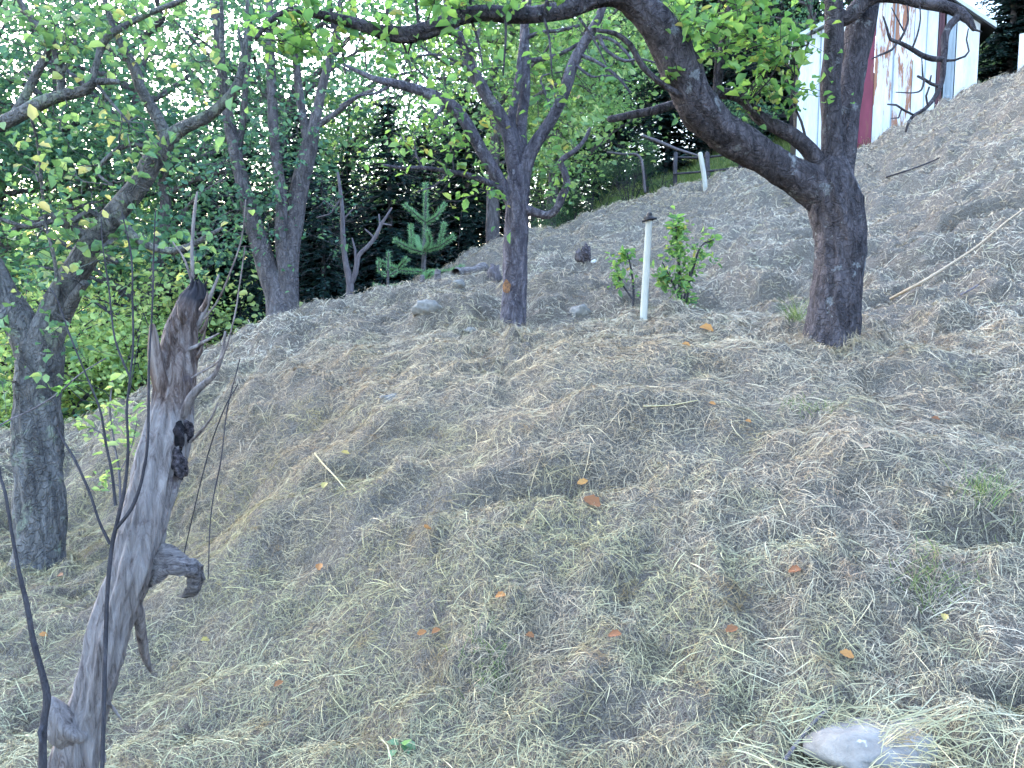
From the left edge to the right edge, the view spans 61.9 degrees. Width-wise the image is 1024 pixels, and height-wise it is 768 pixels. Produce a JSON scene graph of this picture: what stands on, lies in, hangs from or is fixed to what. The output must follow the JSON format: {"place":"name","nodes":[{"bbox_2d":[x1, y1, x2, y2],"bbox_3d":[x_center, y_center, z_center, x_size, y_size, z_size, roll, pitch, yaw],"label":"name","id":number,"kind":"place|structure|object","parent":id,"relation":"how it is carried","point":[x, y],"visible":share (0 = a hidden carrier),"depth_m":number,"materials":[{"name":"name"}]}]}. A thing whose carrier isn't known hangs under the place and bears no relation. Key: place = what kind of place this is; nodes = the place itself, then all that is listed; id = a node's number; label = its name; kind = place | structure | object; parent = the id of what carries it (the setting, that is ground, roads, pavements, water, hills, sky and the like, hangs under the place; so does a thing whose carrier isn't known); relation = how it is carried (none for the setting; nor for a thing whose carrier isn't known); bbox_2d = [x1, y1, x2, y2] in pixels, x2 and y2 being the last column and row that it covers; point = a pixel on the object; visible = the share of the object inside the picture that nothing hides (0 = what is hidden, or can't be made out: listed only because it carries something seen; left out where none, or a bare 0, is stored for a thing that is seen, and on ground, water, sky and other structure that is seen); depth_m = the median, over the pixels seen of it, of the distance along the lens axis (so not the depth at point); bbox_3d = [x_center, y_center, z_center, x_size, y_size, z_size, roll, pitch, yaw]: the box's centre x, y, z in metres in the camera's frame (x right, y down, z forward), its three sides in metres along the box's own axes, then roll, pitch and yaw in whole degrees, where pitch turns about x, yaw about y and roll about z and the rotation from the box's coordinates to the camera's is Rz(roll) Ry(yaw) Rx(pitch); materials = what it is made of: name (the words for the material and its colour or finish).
{"place":"outdoors","nodes":[
{"label":"outdoors","id":0,"kind":"place"},
{"bbox_2d":[0,0,1005,276],"label":"sky","id":1,"kind":"structure","parent":0,"point":[350,50],"materials":[{"name":"white"}]},
{"bbox_2d":[0,34,1023,767],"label":"ground","id":2,"kind":"structure","parent":0,"point":[792,248],"depth_m":3.94,"materials":[{"name":"beige plant"}]},
{"bbox_2d":[0,469,50,767],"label":"sucker shoot","id":3,"kind":"object","parent":2,"relation":"on","point":[42,732],"visible":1,"depth_m":2.19,"materials":[{"name":"grey plant"}]},
{"bbox_2d":[0,358,105,425],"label":"bare shoot","id":4,"kind":"object","parent":2,"relation":"on","point":[58,389],"visible":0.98,"depth_m":4.20,"materials":[{"name":"brown plant"}]},
{"bbox_2d":[0,294,132,429],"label":"shrub","id":5,"kind":"object","parent":2,"relation":"on","point":[91,358],"visible":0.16,"depth_m":9.80,"materials":[{"name":"green plant"}]},
{"bbox_2d":[0,285,132,428],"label":"shrub","id":6,"kind":"object","parent":2,"relation":"on","point":[8,401],"visible":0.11,"depth_m":9.75,"materials":[{"name":"green plant"}]},
{"bbox_2d":[0,239,137,411],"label":"shrub","id":7,"kind":"object","parent":2,"relation":"on","point":[39,302],"depth_m":12.34,"materials":[{"name":"green plant"}]},
{"bbox_2d":[2,63,152,353],"bbox_3d":[-9.136,-2.199,15.559,6.038,8.319,5.702,3,7,25],"label":"deciduous tree","id":8,"kind":"object","parent":2,"relation":"on","point":[16,208],"visible":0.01,"depth_m":16.03,"materials":[{"name":"green plant"}]},
{"bbox_2d":[0,0,190,428],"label":"deciduous tree","id":9,"kind":"object","parent":2,"relation":"on","point":[18,128],"visible":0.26,"depth_m":11.69,"materials":[{"name":"green plant"}]},
{"bbox_2d":[2,271,198,427],"bbox_3d":[-5.156,-0.144,10.685,3.322,2.532,3.024,2,7,16],"label":"shrub","id":10,"kind":"object","parent":2,"relation":"on","point":[100,323],"visible":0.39,"depth_m":10.14,"materials":[{"name":"green plant"}]},
{"bbox_2d":[8,67,193,345],"bbox_3d":[-9.129,-2.604,17.780,5.987,8.735,6.340,3,7,26],"label":"deciduous tree","id":11,"kind":"object","parent":2,"relation":"on","point":[85,229],"visible":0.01,"depth_m":17.86,"materials":[{"name":"green plant"}]},
{"bbox_2d":[50,211,155,767],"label":"sucker shoot","id":12,"kind":"object","parent":2,"relation":"on","point":[117,524],"visible":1,"depth_m":2.35,"materials":[{"name":"grey plant"}]},
{"bbox_2d":[68,371,145,501],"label":"sapling","id":13,"kind":"object","parent":2,"relation":"on","point":[110,424],"visible":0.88,"depth_m":4.29,"materials":[{"name":"green plant"}]},
{"bbox_2d":[0,251,227,417],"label":"shrub","id":14,"kind":"object","parent":2,"relation":"on","point":[126,345],"visible":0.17,"depth_m":10.27,"materials":[{"name":"green plant"}]},
{"bbox_2d":[0,0,241,411],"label":"deciduous tree","id":15,"kind":"object","parent":2,"relation":"on","point":[8,204],"visible":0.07,"depth_m":14.05,"materials":[{"name":"green plant"}]},
{"bbox_2d":[0,0,252,416],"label":"deciduous tree","id":16,"kind":"object","parent":2,"relation":"on","point":[64,154],"visible":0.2,"depth_m":12.14,"materials":[{"name":"green plant"}]},
{"bbox_2d":[0,225,259,428],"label":"shrub","id":17,"kind":"object","parent":2,"relation":"on","point":[249,298],"visible":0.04,"depth_m":11.62,"materials":[{"name":"green plant"}]},
{"bbox_2d":[0,0,267,572],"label":"apple tree","id":18,"kind":"object","parent":2,"relation":"on","point":[39,511],"visible":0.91,"depth_m":4.79,"materials":[{"name":"green plant"}]},
{"bbox_2d":[47,192,245,767],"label":"dead tree trunk","id":19,"kind":"object","parent":2,"relation":"on","point":[146,557],"visible":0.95,"depth_m":2.51,"materials":[{"name":"grey wood"}]},
{"bbox_2d":[0,0,356,425],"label":"deciduous tree","id":20,"kind":"object","parent":2,"relation":"on","point":[165,215],"visible":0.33,"depth_m":11.10,"materials":[{"name":"green plant"}]},
{"bbox_2d":[66,243,302,417],"bbox_3d":[-4.237,-0.421,11.991,3.558,2.979,3.908,4,8,32],"label":"shrub","id":21,"kind":"object","parent":2,"relation":"on","point":[220,315],"visible":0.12,"depth_m":11.27,"materials":[{"name":"green plant"}]},
{"bbox_2d":[142,167,232,333],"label":"spruce tree","id":22,"kind":"object","parent":2,"relation":"on","point":[206,181],"visible":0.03,"depth_m":14.85,"materials":[{"name":"green plant"}]},
{"bbox_2d":[0,0,395,391],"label":"deciduous tree","id":23,"kind":"object","parent":2,"relation":"on","point":[64,12],"visible":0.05,"depth_m":13.99,"materials":[{"name":"green plant"}]},
{"bbox_2d":[11,6,409,397],"bbox_3d":[-5.988,-3.150,17.345,6.378,8.779,6.602,6,8,41],"label":"deciduous tree","id":24,"kind":"object","parent":2,"relation":"on","point":[175,200],"visible":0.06,"depth_m":16.61,"materials":[{"name":"green plant"}]},
{"bbox_2d":[184,384,237,552],"bbox_3d":[-1.242,0.407,3.434,0.406,0.841,0.042,4,7,31],"label":"bare shoot","id":25,"kind":"object","parent":2,"relation":"on","point":[205,465],"visible":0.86,"depth_m":3.41,"materials":[{"name":"brown plant"}]},
{"bbox_2d":[207,358,240,578],"bbox_3d":[-1.153,0.337,3.406,0.165,0.876,0.021,-5,8,-37],"label":"bare shoot","id":26,"kind":"object","parent":2,"relation":"on","point":[219,467],"visible":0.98,"depth_m":3.40,"materials":[{"name":"brown plant"}]},
{"bbox_2d":[164,52,308,343],"bbox_3d":[-4.358,-2.196,13.483,3.486,5.869,3.618,-6,9,-41],"label":"spruce tree","id":27,"kind":"object","parent":2,"relation":"on","point":[223,266],"visible":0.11,"depth_m":13.19,"materials":[{"name":"green plant"}]},
{"bbox_2d":[219,251,265,341],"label":"spruce tree","id":28,"kind":"object","parent":2,"relation":"on","point":[262,305],"visible":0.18,"depth_m":11.96,"materials":[{"name":"green plant"}]},
{"bbox_2d":[153,0,374,316],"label":"plum tree","id":29,"kind":"object","parent":2,"relation":"on","point":[279,280],"visible":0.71,"depth_m":8.93,"materials":[{"name":"green plant"}]},
{"bbox_2d":[215,101,371,330],"bbox_3d":[-3.067,-2.021,12.967,2.823,4.432,3.016,-3,7,-26],"label":"spruce tree","id":30,"kind":"object","parent":2,"relation":"on","point":[308,215],"visible":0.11,"depth_m":12.82,"materials":[{"name":"green plant"}]},
{"bbox_2d":[102,0,494,332],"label":"deciduous tree","id":31,"kind":"object","parent":2,"relation":"on","point":[406,4],"visible":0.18,"depth_m":13.59,"materials":[{"name":"green plant"}]},
{"bbox_2d":[299,176,366,304],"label":"spruce tree","id":32,"kind":"object","parent":2,"relation":"on","point":[324,288],"visible":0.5,"depth_m":12.11,"materials":[{"name":"green plant"}]},
{"bbox_2d":[308,144,381,299],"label":"spruce tree","id":33,"kind":"object","parent":2,"relation":"on","point":[347,185],"visible":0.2,"depth_m":14.83,"materials":[{"name":"green plant"}]},
{"bbox_2d":[269,99,421,257],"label":"deciduous tree","id":34,"kind":"object","parent":2,"relation":"on","point":[376,159],"visible":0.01,"depth_m":25.19,"materials":[{"name":"green plant"}]},
{"bbox_2d":[208,0,488,285],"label":"deciduous tree","id":35,"kind":"object","parent":2,"relation":"on","point":[401,104],"visible":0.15,"depth_m":18.40,"materials":[{"name":"green plant"}]},
{"bbox_2d":[308,172,391,296],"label":"bare tree","id":36,"kind":"object","parent":2,"relation":"on","point":[350,277],"visible":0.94,"depth_m":10.18,"materials":[{"name":"grey plant"}]},
{"bbox_2d":[372,250,398,286],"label":"pine sapling","id":37,"kind":"object","parent":2,"relation":"on","point":[387,275],"visible":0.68,"depth_m":10.99,"materials":[{"name":"green plant"}]},
{"bbox_2d":[323,84,457,256],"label":"deciduous tree","id":38,"kind":"object","parent":2,"relation":"on","point":[377,147],"depth_m":35.16,"materials":[{"name":"green plant"}]},
{"bbox_2d":[336,103,454,296],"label":"spruce tree","id":39,"kind":"object","parent":2,"relation":"on","point":[389,191],"visible":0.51,"depth_m":13.77,"materials":[{"name":"green plant"}]},
{"bbox_2d":[387,738,415,757],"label":"seedling","id":40,"kind":"object","parent":2,"relation":"on","point":[406,745],"visible":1,"depth_m":2.69,"materials":[{"name":"green plant"}]},
{"bbox_2d":[364,144,454,287],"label":"spruce tree","id":41,"kind":"object","parent":2,"relation":"on","point":[409,190],"visible":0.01,"depth_m":18.27,"materials":[{"name":"green plant"}]},
{"bbox_2d":[371,115,459,285],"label":"spruce tree","id":42,"kind":"object","parent":2,"relation":"on","point":[420,173],"visible":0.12,"depth_m":16.28,"materials":[{"name":"green plant"}]},
{"bbox_2d":[377,181,464,284],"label":"pine sapling","id":43,"kind":"object","parent":2,"relation":"on","point":[424,247],"visible":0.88,"depth_m":11.25,"materials":[{"name":"green plant"}]},
{"bbox_2d":[410,299,442,316],"bbox_3d":[-0.706,-0.629,7.156,0.289,0.167,0.217,-3,7,-21],"label":"stone","id":44,"kind":"object","parent":2,"relation":"on","point":[425,306],"visible":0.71,"depth_m":7.08,"materials":[{"name":"grey stone"}]},
{"bbox_2d":[279,0,592,233],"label":"deciduous tree","id":45,"kind":"object","parent":2,"relation":"on","point":[348,80],"visible":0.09,"depth_m":18.87,"materials":[{"name":"green plant"}]},
{"bbox_2d":[430,137,484,258],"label":"spruce tree","id":46,"kind":"object","parent":2,"relation":"on","point":[453,186],"visible":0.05,"depth_m":18.72,"materials":[{"name":"green plant"}]},
{"bbox_2d":[413,90,505,269],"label":"spruce tree","id":47,"kind":"object","parent":2,"relation":"on","point":[471,226],"visible":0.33,"depth_m":15.21,"materials":[{"name":"green plant"}]},
{"bbox_2d":[284,0,646,244],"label":"deciduous tree","id":48,"kind":"object","parent":2,"relation":"on","point":[492,204],"visible":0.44,"depth_m":13.56,"materials":[{"name":"green plant"}]},
{"bbox_2d":[451,262,488,275],"bbox_3d":[-0.504,-1.376,10.306,0.478,0.197,0.180,-3,7,-22],"label":"log","id":49,"kind":"object","parent":2,"relation":"on","point":[467,270],"visible":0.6,"depth_m":10.26,"materials":[{"name":"grey wood"}]},
{"bbox_2d":[445,611,525,701],"bbox_3d":[-0.096,0.968,3.012,0.298,0.222,0.319,0,6,0],"label":"grass tuft","id":50,"kind":"object","parent":2,"relation":"on","point":[490,659],"visible":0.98,"depth_m":3.00,"materials":[{"name":"plant"}]},
{"bbox_2d":[486,264,502,282],"bbox_3d":[-0.195,-1.123,9.163,0.137,0.344,0.166,6,8,41],"label":"rock","id":51,"kind":"object","parent":2,"relation":"on","point":[493,272],"visible":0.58,"depth_m":9.12,"materials":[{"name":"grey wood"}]},
{"bbox_2d":[454,95,536,258],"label":"spruce tree","id":52,"kind":"object","parent":2,"relation":"on","point":[500,221],"visible":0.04,"depth_m":19.62,"materials":[{"name":"green plant"}]},
{"bbox_2d":[339,0,655,328],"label":"apple tree","id":53,"kind":"object","parent":2,"relation":"on","point":[513,188],"visible":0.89,"depth_m":6.86,"materials":[{"name":"green plant"}]},
{"bbox_2d":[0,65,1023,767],"bbox_3d":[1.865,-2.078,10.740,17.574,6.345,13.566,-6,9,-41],"label":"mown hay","id":54,"kind":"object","parent":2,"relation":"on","point":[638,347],"visible":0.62,"depth_m":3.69},
{"bbox_2d":[886,150,953,177],"bbox_3d":[5.074,-2.734,10.613,0.724,0.318,0.318,-2,7,-14],"label":"stick","id":55,"kind":"object","parent":54,"relation":"on","point":[913,167],"visible":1,"depth_m":10.54,"materials":[{"name":"grey wood"}]},
{"bbox_2d":[376,6,653,223],"bbox_3d":[0.594,-7.926,23.518,8.707,11.657,8.414,-2,7,-17],"label":"deciduous tree","id":56,"kind":"object","parent":2,"relation":"on","point":[413,107],"visible":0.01,"depth_m":23.38,"materials":[{"name":"green plant"}]},
{"bbox_2d":[463,26,631,227],"bbox_3d":[0.271,-7.598,25.386,6.698,8.967,6.472,-6,9,-42],"label":"deciduous tree","id":57,"kind":"object","parent":2,"relation":"on","point":[538,174],"depth_m":25.79,"materials":[{"name":"green plant"}]},
{"bbox_2d":[529,188,570,228],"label":"shrub","id":58,"kind":"object","parent":2,"relation":"on","point":[544,222],"visible":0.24,"depth_m":15.34,"materials":[{"name":"green plant"}]},
{"bbox_2d":[474,39,643,210],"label":"deciduous tree","id":59,"kind":"object","parent":2,"relation":"on","point":[545,144],"visible":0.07,"depth_m":19.18,"materials":[{"name":"green plant"}]},
{"bbox_2d":[414,0,714,227],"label":"deciduous tree","id":60,"kind":"object","parent":2,"relation":"on","point":[611,135],"visible":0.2,"depth_m":16.01,"materials":[{"name":"green plant"}]},
{"bbox_2d":[530,95,608,226],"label":"spruce tree","id":61,"kind":"object","parent":2,"relation":"on","point":[589,179],"visible":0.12,"depth_m":20.12,"materials":[{"name":"green plant"}]},
{"bbox_2d":[569,304,590,316],"bbox_3d":[0.615,-0.641,7.769,0.182,0.177,0.181,-5,8,-38],"label":"stone","id":62,"kind":"object","parent":2,"relation":"on","point":[579,310],"visible":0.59,"depth_m":7.71,"materials":[{"name":"grey stone"}]},
{"bbox_2d":[575,243,590,262],"bbox_3d":[0.822,-1.505,9.872,0.190,0.259,0.124,0,6,0],"label":"burnt stump","id":63,"kind":"object","parent":2,"relation":"on","point":[583,254],"visible":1,"depth_m":9.85,"materials":[{"name":"black plant"}]},
{"bbox_2d":[557,156,616,226],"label":"shrub","id":64,"kind":"object","parent":2,"relation":"on","point":[572,207],"visible":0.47,"depth_m":17.38,"materials":[{"name":"green plant"}]},
{"bbox_2d":[583,494,600,506],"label":"fallen leaf","id":65,"kind":"object","parent":2,"relation":"on","point":[591,499],"visible":1,"depth_m":3.69,"materials":[{"name":"orange plant"}]},
{"bbox_2d":[573,175,621,214],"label":"bare sapling","id":66,"kind":"object","parent":2,"relation":"on","point":[592,205],"visible":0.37,"depth_m":15.11,"materials":[{"name":"green plant"}]},
{"bbox_2d":[216,0,981,350],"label":"apple tree","id":67,"kind":"object","parent":2,"relation":"on","point":[820,186],"visible":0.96,"depth_m":5.16,"materials":[{"name":"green plant"}]},
{"bbox_2d":[476,2,727,207],"bbox_3d":[1.867,-8.979,23.169,7.703,10.312,7.443,-6,9,-42],"label":"deciduous tree","id":68,"kind":"object","parent":2,"relation":"on","point":[640,74],"visible":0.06,"depth_m":22.95,"materials":[{"name":"green plant"}]},
{"bbox_2d":[591,134,636,197],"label":"shrub","id":69,"kind":"object","parent":2,"relation":"on","point":[621,171],"visible":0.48,"depth_m":20.61,"materials":[{"name":"green plant"}]},
{"bbox_2d":[605,244,639,308],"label":"young shrub","id":70,"kind":"object","parent":2,"relation":"on","point":[625,257],"visible":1,"depth_m":7.49,"materials":[{"name":"green plant"}]},
{"bbox_2d":[580,19,671,203],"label":"spruce tree","id":71,"kind":"object","parent":2,"relation":"on","point":[619,139],"visible":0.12,"depth_m":22.45,"materials":[{"name":"green plant"}]},
{"bbox_2d":[606,151,646,192],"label":"branch","id":72,"kind":"object","parent":2,"relation":"on","point":[642,167],"visible":0.96,"depth_m":15.09,"materials":[{"name":"grey plant"}]},
{"bbox_2d":[604,145,651,201],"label":"shrub","id":73,"kind":"object","parent":2,"relation":"on","point":[623,185],"visible":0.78,"depth_m":15.20,"materials":[{"name":"green plant"}]},
{"bbox_2d":[623,132,672,193],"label":"shrub","id":74,"kind":"object","parent":2,"relation":"on","point":[649,168],"visible":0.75,"depth_m":18.22,"materials":[{"name":"green plant"}]},
{"bbox_2d":[640,212,656,322],"bbox_3d":[1.034,-0.862,6.607,0.099,0.931,0.178,6,8,41],"label":"pole","id":75,"kind":"object","parent":2,"relation":"on","point":[649,218],"visible":0.98,"depth_m":6.58,"materials":[{"name":"beige paint"}]},
{"bbox_2d":[590,1,732,157],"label":"deciduous tree","id":76,"kind":"object","parent":2,"relation":"on","point":[643,47],"depth_m":25.13,"materials":[{"name":"green plant"}]},
{"bbox_2d":[608,60,716,187],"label":"spruce tree","id":77,"kind":"object","parent":2,"relation":"on","point":[677,136],"visible":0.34,"depth_m":21.95,"materials":[{"name":"green plant"}]},
{"bbox_2d":[641,134,697,156],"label":"branch","id":78,"kind":"object","parent":2,"relation":"on","point":[655,140],"visible":0.92,"depth_m":15.23,"materials":[{"name":"grey plant"}]},
{"bbox_2d":[639,205,724,307],"bbox_3d":[1.504,-1.035,7.498,0.782,1.054,0.434,0,6,0],"label":"young shrub","id":79,"kind":"object","parent":2,"relation":"on","point":[665,278],"visible":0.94,"depth_m":7.49,"materials":[{"name":"green plant"}]},
{"bbox_2d":[613,0,779,151],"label":"deciduous tree","id":80,"kind":"object","parent":2,"relation":"on","point":[697,2],"visible":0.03,"depth_m":24.78,"materials":[{"name":"green plant"}]},
{"bbox_2d":[654,0,746,155],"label":"spruce tree","id":81,"kind":"object","parent":2,"relation":"on","point":[709,74],"visible":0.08,"depth_m":23.77,"materials":[{"name":"green plant"}]},
{"bbox_2d":[698,152,707,190],"bbox_3d":[2.958,-3.228,13.203,0.185,0.717,0.078,5,8,39],"label":"stake","id":82,"kind":"object","parent":2,"relation":"on","point":[702,168],"visible":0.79,"depth_m":13.17,"materials":[{"name":"beige paint"}]},
{"bbox_2d":[673,151,743,185],"bbox_3d":[3.289,-3.604,14.505,1.344,0.811,0.452,4,8,32],"label":"fence","id":83,"kind":"object","parent":2,"relation":"on","point":[706,157],"visible":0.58,"depth_m":14.55,"materials":[{"name":"grey wood"}]},
{"bbox_2d":[573,121,899,221],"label":"grass","id":84,"kind":"structure","parent":2,"relation":"on","point":[684,177],"depth_m":19.12,"materials":[{"name":"plant"}]},
{"bbox_2d":[697,0,789,151],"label":"spruce tree","id":85,"kind":"object","parent":2,"relation":"on","point":[748,71],"visible":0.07,"depth_m":21.89,"materials":[{"name":"green plant"}]},
{"bbox_2d":[710,86,777,173],"bbox_3d":[4.362,-4.693,16.751,1.500,2.009,1.450,-3,7,-22],"label":"shrub","id":86,"kind":"object","parent":2,"relation":"on","point":[741,119],"visible":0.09,"depth_m":16.57,"materials":[{"name":"green plant"}]},
{"bbox_2d":[647,0,847,120],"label":"deciduous tree","id":87,"kind":"object","parent":2,"relation":"on","point":[734,36],"visible":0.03,"depth_m":23.94,"materials":[{"name":"green plant"}]},
{"bbox_2d":[767,294,809,323],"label":"grass tuft","id":88,"kind":"object","parent":2,"relation":"on","point":[793,315],"visible":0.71,"depth_m":6.05,"materials":[{"name":"green plant"}]},
{"bbox_2d":[727,0,852,140],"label":"deciduous tree","id":89,"kind":"object","parent":2,"relation":"on","point":[806,9],"visible":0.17,"depth_m":19.20,"materials":[{"name":"green plant"}]},
{"bbox_2d":[735,0,845,136],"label":"deciduous tree","id":90,"kind":"object","parent":2,"relation":"on","point":[785,93],"visible":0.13,"depth_m":20.49,"materials":[{"name":"green plant"}]},
{"bbox_2d":[783,707,831,761],"bbox_3d":[0.872,1.035,2.536,0.279,0.075,0.031,-6,9,-43],"label":"stick","id":91,"kind":"object","parent":2,"relation":"on","point":[788,755],"visible":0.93,"depth_m":2.54,"materials":[{"name":"grey wood"}]},
{"bbox_2d":[775,389,845,419],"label":"grass tuft","id":92,"kind":"object","parent":2,"relation":"on","point":[807,404],"visible":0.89,"depth_m":4.42,"materials":[{"name":"plant"}]},
{"bbox_2d":[802,716,937,767],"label":"stone","id":93,"kind":"object","parent":2,"relation":"on","point":[856,746],"visible":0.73,"depth_m":2.43,"materials":[{"name":"white stone"}]},
{"bbox_2d":[787,0,996,157],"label":"shed","id":94,"kind":"structure","parent":2,"relation":"on","point":[889,75],"depth_m":14.23,"materials":[{"name":"white paint"}]},
{"bbox_2d":[857,28,875,148],"bbox_3d":[5.863,-4.762,14.463,0.463,3.265,0.042,2,7,15],"label":"door","id":95,"kind":"structure","parent":94,"relation":"in","point":[865,120],"depth_m":14.42,"materials":[{"name":"red paint"}]},
{"bbox_2d":[880,524,992,616],"bbox_3d":[1.516,0.677,3.084,0.404,0.254,0.342,0,6,0],"label":"grass tuft","id":96,"kind":"object","parent":2,"relation":"on","point":[922,587],"visible":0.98,"depth_m":3.08,"materials":[{"name":"plant"}]},
{"bbox_2d":[889,208,1023,299],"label":"stick","id":97,"kind":"object","parent":2,"relation":"on","point":[937,272],"visible":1,"depth_m":7.18,"materials":[{"name":"wood"}]},
{"bbox_2d":[943,460,1023,542],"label":"grass tuft","id":98,"kind":"object","parent":2,"relation":"on","point":[986,487],"visible":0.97,"depth_m":3.48,"materials":[{"name":"green plant"}]},
{"bbox_2d":[971,0,1023,83],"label":"spruce tree","id":99,"kind":"object","parent":2,"relation":"on","point":[1007,46],"visible":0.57,"depth_m":16.46,"materials":[{"name":"green plant"}]},
{"bbox_2d":[978,0,1019,65],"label":"spruce tree","id":100,"kind":"object","parent":2,"relation":"on","point":[993,32],"visible":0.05,"depth_m":19.00,"materials":[{"name":"green plant"}]},
{"bbox_2d":[1017,33,1023,71],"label":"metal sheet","id":101,"kind":"object","parent":2,"relation":"on","point":[1021,52],"visible":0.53,"depth_m":13.34,"materials":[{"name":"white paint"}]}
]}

